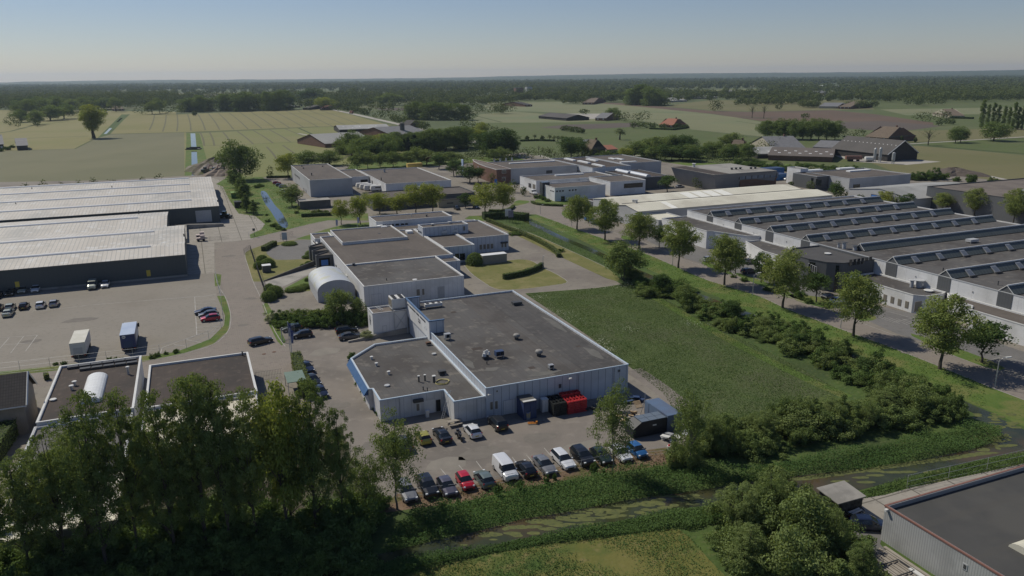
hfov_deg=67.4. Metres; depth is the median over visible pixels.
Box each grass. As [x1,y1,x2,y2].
[209,214,1023,575]
[349,156,523,169]
[526,284,835,422]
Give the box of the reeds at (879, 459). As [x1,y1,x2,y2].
[385,419,1002,552]
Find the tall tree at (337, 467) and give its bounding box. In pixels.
[320,407,361,505]
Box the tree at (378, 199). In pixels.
[365,192,389,213]
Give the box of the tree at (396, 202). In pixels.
[383,192,409,213]
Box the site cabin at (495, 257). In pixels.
[480,252,506,264]
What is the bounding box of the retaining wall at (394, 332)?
[348,327,409,342]
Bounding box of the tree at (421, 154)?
[406,145,436,162]
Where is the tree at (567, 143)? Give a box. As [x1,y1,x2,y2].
[557,136,591,156]
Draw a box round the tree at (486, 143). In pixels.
[478,129,504,152]
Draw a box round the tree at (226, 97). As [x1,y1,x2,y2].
[221,94,236,110]
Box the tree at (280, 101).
[272,89,287,110]
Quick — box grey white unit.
[786,166,910,191]
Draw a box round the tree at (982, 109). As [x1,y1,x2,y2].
[978,99,987,126]
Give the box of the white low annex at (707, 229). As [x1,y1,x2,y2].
[662,216,759,248]
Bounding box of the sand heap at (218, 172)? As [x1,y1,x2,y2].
[202,166,241,176]
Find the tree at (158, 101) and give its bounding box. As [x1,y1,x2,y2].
[150,97,168,112]
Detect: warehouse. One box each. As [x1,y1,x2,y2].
[0,177,220,225]
[0,212,169,238]
[0,225,187,293]
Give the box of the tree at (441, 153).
[430,151,454,162]
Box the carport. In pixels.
[284,370,305,395]
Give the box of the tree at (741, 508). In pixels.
[714,481,762,527]
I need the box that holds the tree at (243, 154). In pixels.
[212,138,265,177]
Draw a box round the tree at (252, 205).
[248,200,259,213]
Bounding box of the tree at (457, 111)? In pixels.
[449,103,464,120]
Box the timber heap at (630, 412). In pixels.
[619,410,639,422]
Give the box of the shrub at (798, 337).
[792,333,811,345]
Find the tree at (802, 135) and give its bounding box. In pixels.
[797,118,809,138]
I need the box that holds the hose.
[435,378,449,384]
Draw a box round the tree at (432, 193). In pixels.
[420,182,445,211]
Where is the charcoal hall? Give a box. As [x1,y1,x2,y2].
[926,178,1023,223]
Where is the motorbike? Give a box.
[454,428,462,441]
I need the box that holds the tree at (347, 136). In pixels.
[335,129,361,155]
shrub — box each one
[0,543,44,575]
[0,548,23,573]
[0,564,28,575]
[22,547,54,567]
[82,525,130,552]
[103,497,130,527]
[109,561,148,575]
[115,519,191,575]
[120,561,169,575]
[123,516,176,546]
[127,504,167,535]
[145,509,187,538]
[175,507,223,551]
[178,495,221,520]
[184,518,244,570]
[199,509,247,547]
[206,494,259,516]
[229,508,287,564]
[231,498,292,541]
[246,513,284,539]
[252,261,264,268]
[255,255,266,260]
[260,290,276,301]
[261,258,275,267]
[262,312,279,322]
[263,283,272,290]
[265,511,306,558]
[267,285,284,297]
[270,222,280,226]
[270,309,287,325]
[272,315,291,327]
[273,507,315,542]
[279,308,293,317]
[281,241,296,245]
[284,287,294,292]
[285,312,300,321]
[286,315,304,324]
[291,309,307,316]
[292,285,305,291]
[293,487,350,529]
[299,283,309,288]
[299,315,317,326]
[299,499,349,541]
[304,308,319,319]
[305,493,377,530]
[312,314,329,327]
[318,309,332,316]
[326,311,345,326]
[339,487,386,526]
[342,309,359,326]
[347,484,385,514]
[354,310,367,327]
[354,477,391,512]
[359,330,373,338]
[493,483,499,496]
[508,231,518,235]
[515,479,524,488]
[543,474,548,483]
[589,461,597,473]
[624,270,643,279]
[631,276,649,285]
[633,284,661,297]
[636,281,649,286]
[648,275,657,286]
[655,290,671,297]
[663,285,688,299]
[663,433,708,469]
[666,281,685,290]
[667,278,686,285]
[675,281,698,293]
[681,294,714,311]
[687,421,724,455]
[695,305,724,318]
[695,427,715,454]
[697,304,725,321]
[701,490,779,530]
[702,522,740,560]
[706,424,734,456]
[707,302,719,308]
[711,317,727,328]
[716,493,746,514]
[719,299,745,317]
[719,414,740,445]
[721,316,738,332]
[728,430,760,458]
[733,158,744,163]
[734,313,753,319]
[734,314,753,335]
[735,417,769,448]
[735,427,789,465]
[736,322,762,336]
[738,465,804,504]
[743,161,752,165]
[746,493,798,542]
[747,463,813,492]
[749,311,763,318]
[749,330,780,342]
[753,160,766,165]
[753,325,779,337]
[757,423,781,452]
[758,523,838,575]
[762,285,770,291]
[763,164,775,166]
[763,407,795,436]
[764,394,796,419]
[766,311,780,320]
[767,318,790,332]
[770,328,796,348]
[770,554,856,575]
[773,319,792,326]
[775,489,849,531]
[776,337,805,357]
[778,422,819,445]
[780,324,805,340]
[789,394,824,427]
[790,319,816,332]
[790,329,810,345]
[793,290,807,299]
[795,162,807,166]
[797,402,838,433]
[798,341,819,354]
[799,163,808,167]
[801,522,858,562]
[803,298,813,303]
[806,334,825,351]
[806,403,861,441]
[808,326,831,344]
[808,344,838,363]
[812,350,842,366]
[813,164,824,167]
[813,352,838,369]
[813,410,842,435]
[815,338,863,355]
[820,519,876,560]
[822,496,843,520]
[826,165,838,169]
[828,394,870,431]
[829,361,852,378]
[830,408,867,436]
[831,364,863,383]
[837,354,854,366]
[841,544,891,575]
[846,367,860,380]
[847,403,868,429]
[851,353,891,372]
[852,376,871,387]
[853,400,887,422]
[854,365,882,386]
[860,382,908,407]
[863,402,916,429]
[865,347,895,369]
[868,568,882,575]
[873,372,901,387]
[874,365,896,375]
[878,380,903,401]
[884,402,933,435]
[889,367,918,377]
[897,373,925,383]
[897,375,940,403]
[901,395,960,422]
[905,379,925,401]
[909,375,934,390]
[910,171,922,180]
[917,171,933,180]
[927,167,943,179]
[927,384,956,397]
[932,398,959,415]
[936,393,969,421]
[940,173,949,178]
[942,391,968,411]
[952,176,961,180]
[965,174,977,182]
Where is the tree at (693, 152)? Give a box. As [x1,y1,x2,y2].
[682,147,699,161]
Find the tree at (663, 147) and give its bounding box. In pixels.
[656,144,677,160]
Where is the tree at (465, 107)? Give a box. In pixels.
[458,104,474,119]
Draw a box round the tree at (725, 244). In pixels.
[699,233,750,284]
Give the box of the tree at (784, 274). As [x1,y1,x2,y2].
[757,246,812,307]
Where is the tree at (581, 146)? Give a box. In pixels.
[574,138,586,155]
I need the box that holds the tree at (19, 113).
[7,109,30,120]
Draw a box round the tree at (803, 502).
[774,485,837,545]
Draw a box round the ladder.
[441,390,450,418]
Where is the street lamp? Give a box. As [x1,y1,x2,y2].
[994,356,1011,387]
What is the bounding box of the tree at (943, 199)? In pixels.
[932,192,956,207]
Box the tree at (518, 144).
[508,141,520,151]
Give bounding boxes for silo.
[400,122,404,130]
[873,148,876,161]
[878,147,882,161]
[891,152,895,163]
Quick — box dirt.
[380,447,674,512]
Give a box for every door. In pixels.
[195,210,211,221]
[319,257,329,266]
[371,293,381,305]
[414,402,420,415]
[437,286,444,297]
[460,253,464,259]
[503,399,514,414]
[524,403,529,418]
[530,402,535,417]
[537,170,543,174]
[645,401,648,413]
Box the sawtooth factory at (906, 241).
[687,195,1023,312]
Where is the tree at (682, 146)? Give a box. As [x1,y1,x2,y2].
[670,143,690,159]
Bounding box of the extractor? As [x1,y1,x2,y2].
[482,350,490,359]
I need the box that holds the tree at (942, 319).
[910,293,997,369]
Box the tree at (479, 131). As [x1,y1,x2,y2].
[473,128,485,136]
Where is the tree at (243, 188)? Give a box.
[232,178,252,198]
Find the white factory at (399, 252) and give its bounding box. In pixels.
[310,211,508,306]
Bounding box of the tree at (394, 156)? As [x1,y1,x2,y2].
[384,150,403,166]
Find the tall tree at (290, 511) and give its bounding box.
[269,413,307,515]
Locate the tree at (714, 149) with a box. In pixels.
[705,145,722,156]
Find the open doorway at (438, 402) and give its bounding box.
[435,399,440,411]
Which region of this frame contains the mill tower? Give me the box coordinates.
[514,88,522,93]
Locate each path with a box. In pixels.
[628,368,688,408]
[848,464,1023,531]
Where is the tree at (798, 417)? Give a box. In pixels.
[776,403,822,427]
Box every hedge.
[0,401,36,462]
[42,371,49,380]
[261,240,276,250]
[266,175,290,177]
[290,351,313,399]
[301,212,331,216]
[482,210,528,220]
[485,218,560,257]
[489,204,514,211]
[502,262,543,279]
[520,139,554,141]
[531,200,562,206]
[649,126,688,129]
[949,116,973,118]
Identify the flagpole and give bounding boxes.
[287,321,290,355]
[289,328,292,352]
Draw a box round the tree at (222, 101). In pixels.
[214,94,229,110]
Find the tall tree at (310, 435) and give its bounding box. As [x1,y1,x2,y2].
[284,378,340,526]
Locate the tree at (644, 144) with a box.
[634,143,648,154]
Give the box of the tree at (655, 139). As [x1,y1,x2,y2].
[644,136,666,146]
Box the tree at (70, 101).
[60,99,76,108]
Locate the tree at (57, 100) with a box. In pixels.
[47,95,63,106]
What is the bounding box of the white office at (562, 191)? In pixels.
[540,180,605,200]
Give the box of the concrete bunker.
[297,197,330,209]
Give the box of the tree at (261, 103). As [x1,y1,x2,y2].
[256,94,270,109]
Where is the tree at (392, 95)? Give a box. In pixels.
[382,92,403,102]
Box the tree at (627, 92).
[622,88,639,104]
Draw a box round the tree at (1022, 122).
[1019,106,1023,129]
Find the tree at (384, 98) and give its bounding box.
[371,95,392,105]
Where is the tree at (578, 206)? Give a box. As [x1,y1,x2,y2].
[562,194,592,228]
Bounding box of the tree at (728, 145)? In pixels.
[724,143,737,148]
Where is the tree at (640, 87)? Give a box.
[636,83,649,104]
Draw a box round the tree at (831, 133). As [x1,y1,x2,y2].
[814,118,841,139]
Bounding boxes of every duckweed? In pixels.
[481,533,491,536]
[488,532,502,536]
[504,532,520,534]
[525,519,547,523]
[525,525,541,527]
[527,531,539,534]
[548,523,568,526]
[555,516,570,520]
[564,519,578,521]
[567,514,589,517]
[585,508,611,510]
[604,516,616,518]
[606,509,624,512]
[611,504,631,506]
[641,504,654,506]
[647,502,664,504]
[650,494,672,496]
[654,498,665,501]
[657,506,672,508]
[683,497,703,499]
[685,494,699,496]
[789,478,811,479]
[803,475,826,477]
[810,475,831,476]
[817,473,843,475]
[833,472,852,473]
[839,470,864,472]
[851,476,868,478]
[853,469,880,470]
[859,481,874,482]
[866,474,883,476]
[867,470,883,471]
[884,464,909,466]
[898,462,924,463]
[923,459,946,460]
[944,456,967,457]
[961,454,982,455]
[975,452,998,453]
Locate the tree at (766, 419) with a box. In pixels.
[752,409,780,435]
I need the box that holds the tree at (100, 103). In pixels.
[94,99,109,107]
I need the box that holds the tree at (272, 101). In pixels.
[264,92,277,110]
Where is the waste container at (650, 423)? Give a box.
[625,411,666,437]
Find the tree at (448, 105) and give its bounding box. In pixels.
[441,103,454,120]
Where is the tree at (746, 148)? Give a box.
[739,142,760,159]
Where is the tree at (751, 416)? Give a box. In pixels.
[742,413,760,425]
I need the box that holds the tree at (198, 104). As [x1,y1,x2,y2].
[189,94,206,111]
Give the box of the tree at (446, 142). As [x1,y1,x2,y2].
[431,128,460,150]
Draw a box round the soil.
[2,427,360,531]
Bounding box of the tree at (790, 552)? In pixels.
[758,522,826,575]
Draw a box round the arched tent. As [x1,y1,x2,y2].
[308,266,355,302]
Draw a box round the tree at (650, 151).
[643,147,658,158]
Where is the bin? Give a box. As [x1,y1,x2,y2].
[425,409,428,417]
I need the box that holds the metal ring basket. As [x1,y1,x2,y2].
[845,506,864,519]
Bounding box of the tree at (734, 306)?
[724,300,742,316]
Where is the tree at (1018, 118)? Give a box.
[1015,107,1022,128]
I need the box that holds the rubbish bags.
[624,395,645,401]
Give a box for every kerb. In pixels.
[1,275,230,373]
[245,257,284,345]
[464,260,567,289]
[542,216,1023,399]
[581,220,1021,377]
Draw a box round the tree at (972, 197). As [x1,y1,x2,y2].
[962,187,989,215]
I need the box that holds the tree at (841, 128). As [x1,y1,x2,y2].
[829,120,847,139]
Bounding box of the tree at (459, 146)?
[452,126,468,149]
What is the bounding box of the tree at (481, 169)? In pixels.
[472,167,485,181]
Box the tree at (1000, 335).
[962,320,1018,362]
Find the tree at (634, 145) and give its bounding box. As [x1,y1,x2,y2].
[623,141,640,155]
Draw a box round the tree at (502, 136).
[487,127,515,148]
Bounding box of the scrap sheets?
[660,430,687,442]
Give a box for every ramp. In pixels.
[172,223,223,242]
[266,265,315,286]
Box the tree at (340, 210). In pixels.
[330,199,349,224]
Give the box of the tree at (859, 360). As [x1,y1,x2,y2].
[852,357,874,369]
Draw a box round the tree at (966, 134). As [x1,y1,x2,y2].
[960,126,971,142]
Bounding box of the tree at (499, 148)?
[496,146,512,156]
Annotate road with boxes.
[30,223,323,387]
[329,109,474,142]
[533,198,1023,398]
[911,137,1017,143]
[935,146,1023,153]
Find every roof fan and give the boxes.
[513,333,519,339]
[535,349,542,355]
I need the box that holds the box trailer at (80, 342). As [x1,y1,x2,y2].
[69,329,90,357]
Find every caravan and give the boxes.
[355,182,367,187]
[359,183,371,188]
[363,184,375,190]
[370,185,380,190]
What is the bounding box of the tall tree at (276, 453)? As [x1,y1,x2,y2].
[244,377,317,518]
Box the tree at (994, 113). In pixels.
[991,102,997,125]
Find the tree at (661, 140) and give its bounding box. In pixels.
[651,136,668,147]
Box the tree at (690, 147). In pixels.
[680,144,701,160]
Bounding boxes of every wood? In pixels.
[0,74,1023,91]
[316,87,1023,103]
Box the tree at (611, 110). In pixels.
[604,107,620,115]
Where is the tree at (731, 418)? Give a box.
[706,411,747,429]
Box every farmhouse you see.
[0,134,3,148]
[112,105,122,110]
[359,124,422,136]
[582,97,605,104]
[595,112,618,120]
[659,117,685,127]
[750,134,804,147]
[838,102,870,108]
[864,125,915,139]
[932,108,964,117]
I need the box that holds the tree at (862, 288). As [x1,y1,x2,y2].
[820,269,887,335]
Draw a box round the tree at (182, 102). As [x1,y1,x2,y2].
[175,98,193,111]
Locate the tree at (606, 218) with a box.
[583,198,623,239]
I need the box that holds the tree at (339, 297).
[321,287,357,316]
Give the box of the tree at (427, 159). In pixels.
[421,157,432,164]
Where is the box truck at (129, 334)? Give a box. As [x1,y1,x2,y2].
[119,321,139,350]
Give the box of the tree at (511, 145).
[494,130,521,155]
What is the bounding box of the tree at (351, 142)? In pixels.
[343,134,367,153]
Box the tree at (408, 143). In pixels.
[405,137,413,151]
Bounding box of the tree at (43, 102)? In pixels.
[29,96,50,112]
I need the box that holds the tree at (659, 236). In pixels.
[649,225,666,247]
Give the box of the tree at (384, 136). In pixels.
[376,133,393,139]
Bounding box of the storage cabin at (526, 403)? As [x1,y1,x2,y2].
[517,394,536,419]
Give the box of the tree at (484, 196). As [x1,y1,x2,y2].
[468,182,505,210]
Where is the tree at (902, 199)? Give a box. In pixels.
[898,193,915,201]
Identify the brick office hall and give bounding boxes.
[461,159,576,183]
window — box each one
[416,403,419,410]
[494,400,497,408]
[624,182,642,187]
[739,172,778,179]
[815,179,821,185]
[914,301,921,311]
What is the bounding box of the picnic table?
[445,418,462,426]
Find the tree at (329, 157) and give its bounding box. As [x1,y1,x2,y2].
[313,149,344,164]
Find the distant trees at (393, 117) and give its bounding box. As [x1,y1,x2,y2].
[3,86,955,202]
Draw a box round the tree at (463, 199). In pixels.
[457,192,473,207]
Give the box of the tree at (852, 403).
[845,399,872,419]
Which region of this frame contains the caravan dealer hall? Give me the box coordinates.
[340,162,450,190]
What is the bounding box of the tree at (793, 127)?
[785,118,805,136]
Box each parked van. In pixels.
[87,278,97,289]
[492,452,518,481]
[529,189,536,193]
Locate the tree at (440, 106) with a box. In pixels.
[433,102,448,119]
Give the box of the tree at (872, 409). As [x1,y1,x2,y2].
[859,401,884,430]
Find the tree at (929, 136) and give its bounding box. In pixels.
[923,128,940,144]
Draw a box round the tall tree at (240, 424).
[214,386,280,533]
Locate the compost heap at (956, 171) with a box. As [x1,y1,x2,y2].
[931,167,989,176]
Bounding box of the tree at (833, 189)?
[828,180,844,196]
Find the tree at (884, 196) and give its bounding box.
[877,191,893,201]
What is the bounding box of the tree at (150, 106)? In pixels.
[140,102,161,113]
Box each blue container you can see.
[761,166,783,172]
[776,172,786,179]
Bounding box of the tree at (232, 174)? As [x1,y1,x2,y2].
[224,165,245,185]
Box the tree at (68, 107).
[54,102,77,118]
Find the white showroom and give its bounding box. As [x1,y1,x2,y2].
[580,175,645,195]
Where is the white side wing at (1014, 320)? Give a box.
[947,293,1023,345]
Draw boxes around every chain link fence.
[4,271,223,371]
[244,245,265,290]
[397,446,666,497]
[906,450,1023,487]
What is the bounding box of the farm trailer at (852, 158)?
[845,156,862,160]
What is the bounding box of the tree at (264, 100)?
[260,91,276,110]
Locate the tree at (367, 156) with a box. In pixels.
[358,150,376,167]
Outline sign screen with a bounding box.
[405,296,444,338]
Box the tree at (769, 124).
[761,118,777,135]
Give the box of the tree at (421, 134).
[410,130,430,146]
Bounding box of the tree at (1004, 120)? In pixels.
[1001,106,1007,123]
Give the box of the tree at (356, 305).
[348,297,367,314]
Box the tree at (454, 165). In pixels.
[445,158,461,175]
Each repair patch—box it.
[21,339,41,343]
[61,317,97,322]
[328,402,350,407]
[361,441,379,449]
[426,457,465,469]
[458,446,503,459]
[562,439,602,455]
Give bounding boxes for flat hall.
[0,355,143,554]
[140,352,262,468]
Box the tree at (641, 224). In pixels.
[619,211,661,248]
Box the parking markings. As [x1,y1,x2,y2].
[0,295,1022,474]
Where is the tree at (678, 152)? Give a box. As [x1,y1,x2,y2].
[674,147,686,160]
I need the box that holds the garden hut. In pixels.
[261,264,270,272]
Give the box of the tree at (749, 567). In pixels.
[715,528,779,575]
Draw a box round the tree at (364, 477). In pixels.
[348,446,387,503]
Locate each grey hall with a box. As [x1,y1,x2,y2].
[291,163,352,196]
[605,168,668,188]
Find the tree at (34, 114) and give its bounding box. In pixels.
[22,109,46,122]
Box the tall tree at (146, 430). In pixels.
[124,415,180,523]
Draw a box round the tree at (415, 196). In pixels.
[400,183,428,212]
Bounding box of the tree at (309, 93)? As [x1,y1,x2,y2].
[295,87,323,99]
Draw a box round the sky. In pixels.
[0,0,1023,81]
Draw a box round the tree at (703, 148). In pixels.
[692,145,710,155]
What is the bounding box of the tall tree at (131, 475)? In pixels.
[89,386,156,552]
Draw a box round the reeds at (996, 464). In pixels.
[861,451,1023,497]
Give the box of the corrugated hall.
[880,465,1023,575]
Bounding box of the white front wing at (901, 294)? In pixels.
[849,272,945,312]
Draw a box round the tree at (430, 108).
[424,101,440,120]
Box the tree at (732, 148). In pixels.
[726,145,740,158]
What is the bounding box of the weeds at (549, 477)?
[429,453,665,503]
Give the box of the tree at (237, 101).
[230,95,248,111]
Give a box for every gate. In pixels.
[255,369,280,380]
[281,325,294,341]
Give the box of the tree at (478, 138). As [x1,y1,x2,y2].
[469,133,484,149]
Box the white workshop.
[520,171,609,192]
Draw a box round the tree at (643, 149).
[639,145,656,158]
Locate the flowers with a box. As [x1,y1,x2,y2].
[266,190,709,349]
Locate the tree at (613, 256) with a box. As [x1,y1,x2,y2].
[601,240,650,280]
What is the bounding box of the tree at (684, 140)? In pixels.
[669,135,691,147]
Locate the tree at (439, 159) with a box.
[428,154,446,168]
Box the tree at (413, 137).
[410,134,417,146]
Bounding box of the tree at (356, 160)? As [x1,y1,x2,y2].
[346,152,363,169]
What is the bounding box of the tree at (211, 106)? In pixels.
[203,98,217,110]
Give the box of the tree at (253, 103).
[247,95,260,110]
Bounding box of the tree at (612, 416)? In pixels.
[587,378,634,475]
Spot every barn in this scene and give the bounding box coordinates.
[14,138,27,149]
[297,132,364,147]
[303,105,340,109]
[539,112,589,120]
[668,98,686,101]
[813,140,839,147]
[832,136,918,160]
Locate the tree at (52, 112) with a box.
[37,104,70,120]
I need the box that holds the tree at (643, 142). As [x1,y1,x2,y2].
[640,137,652,144]
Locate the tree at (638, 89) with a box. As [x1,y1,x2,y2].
[626,88,642,104]
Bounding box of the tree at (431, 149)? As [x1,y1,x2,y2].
[423,132,444,150]
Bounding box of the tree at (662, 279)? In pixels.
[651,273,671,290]
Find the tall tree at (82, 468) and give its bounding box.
[45,389,125,565]
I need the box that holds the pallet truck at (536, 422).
[528,420,543,423]
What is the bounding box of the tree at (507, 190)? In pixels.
[492,181,515,210]
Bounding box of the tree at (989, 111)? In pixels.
[985,104,991,127]
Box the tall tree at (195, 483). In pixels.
[155,420,210,526]
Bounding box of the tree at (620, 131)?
[614,128,625,139]
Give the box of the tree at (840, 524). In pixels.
[818,507,855,556]
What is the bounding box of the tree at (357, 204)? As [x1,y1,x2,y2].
[345,191,370,224]
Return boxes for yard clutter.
[586,403,604,409]
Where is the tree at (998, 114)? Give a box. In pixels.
[996,105,1002,122]
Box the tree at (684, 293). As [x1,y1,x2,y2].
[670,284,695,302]
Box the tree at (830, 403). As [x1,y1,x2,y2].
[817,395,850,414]
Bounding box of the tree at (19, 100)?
[10,98,26,108]
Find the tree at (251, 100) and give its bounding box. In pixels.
[245,91,258,110]
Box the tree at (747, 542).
[723,522,773,573]
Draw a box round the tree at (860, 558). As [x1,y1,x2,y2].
[846,541,878,575]
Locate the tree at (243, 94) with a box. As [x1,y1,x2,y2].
[238,92,252,110]
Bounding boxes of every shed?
[333,124,387,132]
[603,145,616,152]
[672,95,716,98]
[752,146,773,157]
[767,147,835,161]
[816,481,865,517]
[819,102,843,108]
[848,182,958,207]
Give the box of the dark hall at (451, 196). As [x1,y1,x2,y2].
[362,186,477,210]
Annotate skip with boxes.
[231,191,239,198]
[234,200,242,207]
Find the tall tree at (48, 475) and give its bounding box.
[12,427,89,560]
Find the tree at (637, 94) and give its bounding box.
[634,84,645,104]
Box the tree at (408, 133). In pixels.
[402,131,412,148]
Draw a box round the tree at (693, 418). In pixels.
[671,389,714,469]
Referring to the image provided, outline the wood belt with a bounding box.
[0,79,1023,112]
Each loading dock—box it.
[308,242,324,260]
[311,246,328,264]
[315,251,332,267]
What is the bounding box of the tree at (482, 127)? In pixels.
[475,122,490,129]
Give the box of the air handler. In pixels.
[494,349,503,358]
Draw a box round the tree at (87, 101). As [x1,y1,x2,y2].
[72,96,99,108]
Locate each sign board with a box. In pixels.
[281,232,286,240]
[508,210,512,221]
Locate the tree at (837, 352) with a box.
[827,347,842,355]
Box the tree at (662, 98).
[652,91,670,105]
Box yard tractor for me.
[196,235,204,241]
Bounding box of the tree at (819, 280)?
[804,271,833,302]
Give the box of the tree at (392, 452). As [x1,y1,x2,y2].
[368,406,426,509]
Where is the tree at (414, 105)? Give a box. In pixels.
[407,101,422,119]
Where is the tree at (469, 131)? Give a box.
[462,126,475,148]
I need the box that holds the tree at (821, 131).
[809,118,829,139]
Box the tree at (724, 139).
[717,134,736,144]
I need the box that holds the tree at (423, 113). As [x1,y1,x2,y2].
[416,103,431,119]
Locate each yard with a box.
[0,273,224,371]
[187,178,264,274]
[266,240,310,259]
[291,324,685,493]
[577,114,598,118]
[645,237,831,308]
[835,155,938,164]
[844,530,903,575]
[852,306,1023,373]
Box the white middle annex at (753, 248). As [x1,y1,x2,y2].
[745,239,791,268]
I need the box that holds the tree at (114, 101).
[105,96,123,111]
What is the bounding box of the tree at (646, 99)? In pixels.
[639,87,657,105]
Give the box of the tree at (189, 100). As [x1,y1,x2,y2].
[181,97,197,111]
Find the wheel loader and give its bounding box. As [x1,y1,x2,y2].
[220,211,232,218]
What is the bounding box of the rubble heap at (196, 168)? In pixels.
[184,157,248,175]
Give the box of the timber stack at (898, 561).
[874,546,929,575]
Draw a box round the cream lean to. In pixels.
[640,212,678,230]
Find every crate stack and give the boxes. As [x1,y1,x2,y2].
[540,397,548,412]
[548,398,556,413]
[551,401,559,416]
[558,399,566,414]
[559,392,567,396]
[565,390,573,395]
[565,399,573,414]
[572,397,580,412]
[573,389,580,394]
[578,396,586,411]
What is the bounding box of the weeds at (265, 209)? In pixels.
[219,177,313,237]
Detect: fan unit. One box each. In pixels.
[438,369,445,375]
[548,363,553,369]
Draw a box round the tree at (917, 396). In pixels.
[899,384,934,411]
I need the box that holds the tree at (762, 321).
[753,316,775,326]
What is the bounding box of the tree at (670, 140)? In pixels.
[662,134,683,146]
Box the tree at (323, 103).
[313,97,335,109]
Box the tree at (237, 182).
[234,173,246,189]
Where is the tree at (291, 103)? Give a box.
[284,93,297,109]
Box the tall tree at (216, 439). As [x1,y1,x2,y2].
[188,376,244,532]
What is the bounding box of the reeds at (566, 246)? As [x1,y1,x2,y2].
[505,219,609,267]
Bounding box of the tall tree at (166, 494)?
[128,388,192,544]
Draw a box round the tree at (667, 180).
[658,175,679,191]
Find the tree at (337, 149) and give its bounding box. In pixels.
[331,140,347,154]
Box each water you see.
[190,133,195,146]
[191,152,197,174]
[261,191,287,227]
[304,412,1023,575]
[524,221,990,413]
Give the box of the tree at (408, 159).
[398,151,416,162]
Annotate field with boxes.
[0,110,175,150]
[0,132,184,181]
[111,109,389,133]
[134,127,298,133]
[184,132,185,170]
[199,127,404,176]
[374,107,433,110]
[471,112,594,122]
[472,120,866,166]
[484,102,762,135]
[494,97,617,102]
[540,123,636,129]
[602,103,932,124]
[666,100,873,110]
[674,163,787,166]
[841,121,936,129]
[867,98,1023,127]
[873,146,1023,179]
[880,107,1023,114]
[904,128,1023,141]
[913,138,1017,142]
[921,138,1023,153]
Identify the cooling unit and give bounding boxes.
[388,294,406,309]
[424,301,441,308]
[444,332,450,340]
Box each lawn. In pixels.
[244,239,309,281]
[405,528,724,575]
[465,259,566,289]
[493,224,619,280]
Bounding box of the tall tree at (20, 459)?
[1,447,66,539]
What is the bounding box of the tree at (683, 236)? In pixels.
[660,219,703,267]
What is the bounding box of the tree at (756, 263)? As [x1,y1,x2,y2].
[750,251,774,282]
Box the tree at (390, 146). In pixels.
[376,141,397,155]
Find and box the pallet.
[633,400,641,407]
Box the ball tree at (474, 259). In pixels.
[465,252,483,266]
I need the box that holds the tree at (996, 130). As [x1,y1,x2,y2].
[979,121,1016,140]
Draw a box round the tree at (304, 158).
[292,150,321,164]
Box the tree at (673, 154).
[667,147,679,159]
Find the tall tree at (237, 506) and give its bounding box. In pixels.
[211,413,263,515]
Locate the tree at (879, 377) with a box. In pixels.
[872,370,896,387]
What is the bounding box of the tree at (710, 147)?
[702,144,721,156]
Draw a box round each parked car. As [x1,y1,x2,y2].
[1,309,14,316]
[4,303,15,308]
[5,288,15,295]
[17,286,26,293]
[18,302,29,309]
[30,285,39,292]
[35,301,46,308]
[48,299,59,306]
[100,280,109,287]
[194,307,216,314]
[198,309,217,317]
[200,313,220,321]
[247,336,272,345]
[281,323,302,332]
[293,329,312,338]
[303,360,314,372]
[308,373,321,383]
[314,384,328,398]
[325,319,344,327]
[335,325,357,333]
[338,331,362,340]
[397,477,417,502]
[398,435,413,450]
[416,430,431,445]
[416,472,438,498]
[432,426,452,443]
[436,475,457,497]
[455,470,474,490]
[463,423,481,438]
[473,469,495,488]
[487,414,508,431]
[514,460,537,478]
[532,454,557,474]
[550,447,575,469]
[569,443,595,466]
[589,445,612,465]
[608,443,632,462]
[627,440,647,458]
[740,267,756,273]
[821,293,836,300]
[829,296,847,302]
[848,513,882,531]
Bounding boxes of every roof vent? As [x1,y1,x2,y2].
[842,241,847,248]
[909,279,915,287]
[915,279,925,287]
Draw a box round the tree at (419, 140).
[411,136,433,150]
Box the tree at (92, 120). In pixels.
[76,104,108,137]
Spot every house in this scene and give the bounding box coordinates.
[0,371,37,434]
[320,106,338,109]
[404,119,418,126]
[502,101,531,106]
[581,138,605,155]
[731,138,745,149]
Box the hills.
[0,70,1023,84]
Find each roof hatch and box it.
[511,300,521,304]
[965,238,978,243]
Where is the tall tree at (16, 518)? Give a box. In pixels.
[0,456,53,567]
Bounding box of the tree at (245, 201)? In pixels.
[240,193,252,211]
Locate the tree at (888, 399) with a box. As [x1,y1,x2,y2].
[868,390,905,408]
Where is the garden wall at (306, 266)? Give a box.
[263,261,314,281]
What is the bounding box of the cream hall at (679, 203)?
[585,184,831,223]
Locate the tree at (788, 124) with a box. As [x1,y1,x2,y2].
[782,118,792,135]
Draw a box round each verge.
[0,296,229,374]
[98,114,128,137]
[185,133,205,175]
[214,274,220,285]
[217,176,367,237]
[263,302,285,344]
[284,276,309,291]
[297,222,368,239]
[465,215,532,220]
[514,200,529,205]
[529,214,1023,425]
[535,198,568,204]
[621,235,632,239]
[650,296,851,397]
[702,262,733,274]
[736,273,796,298]
[789,294,831,307]
[857,315,876,320]
[911,334,1003,369]

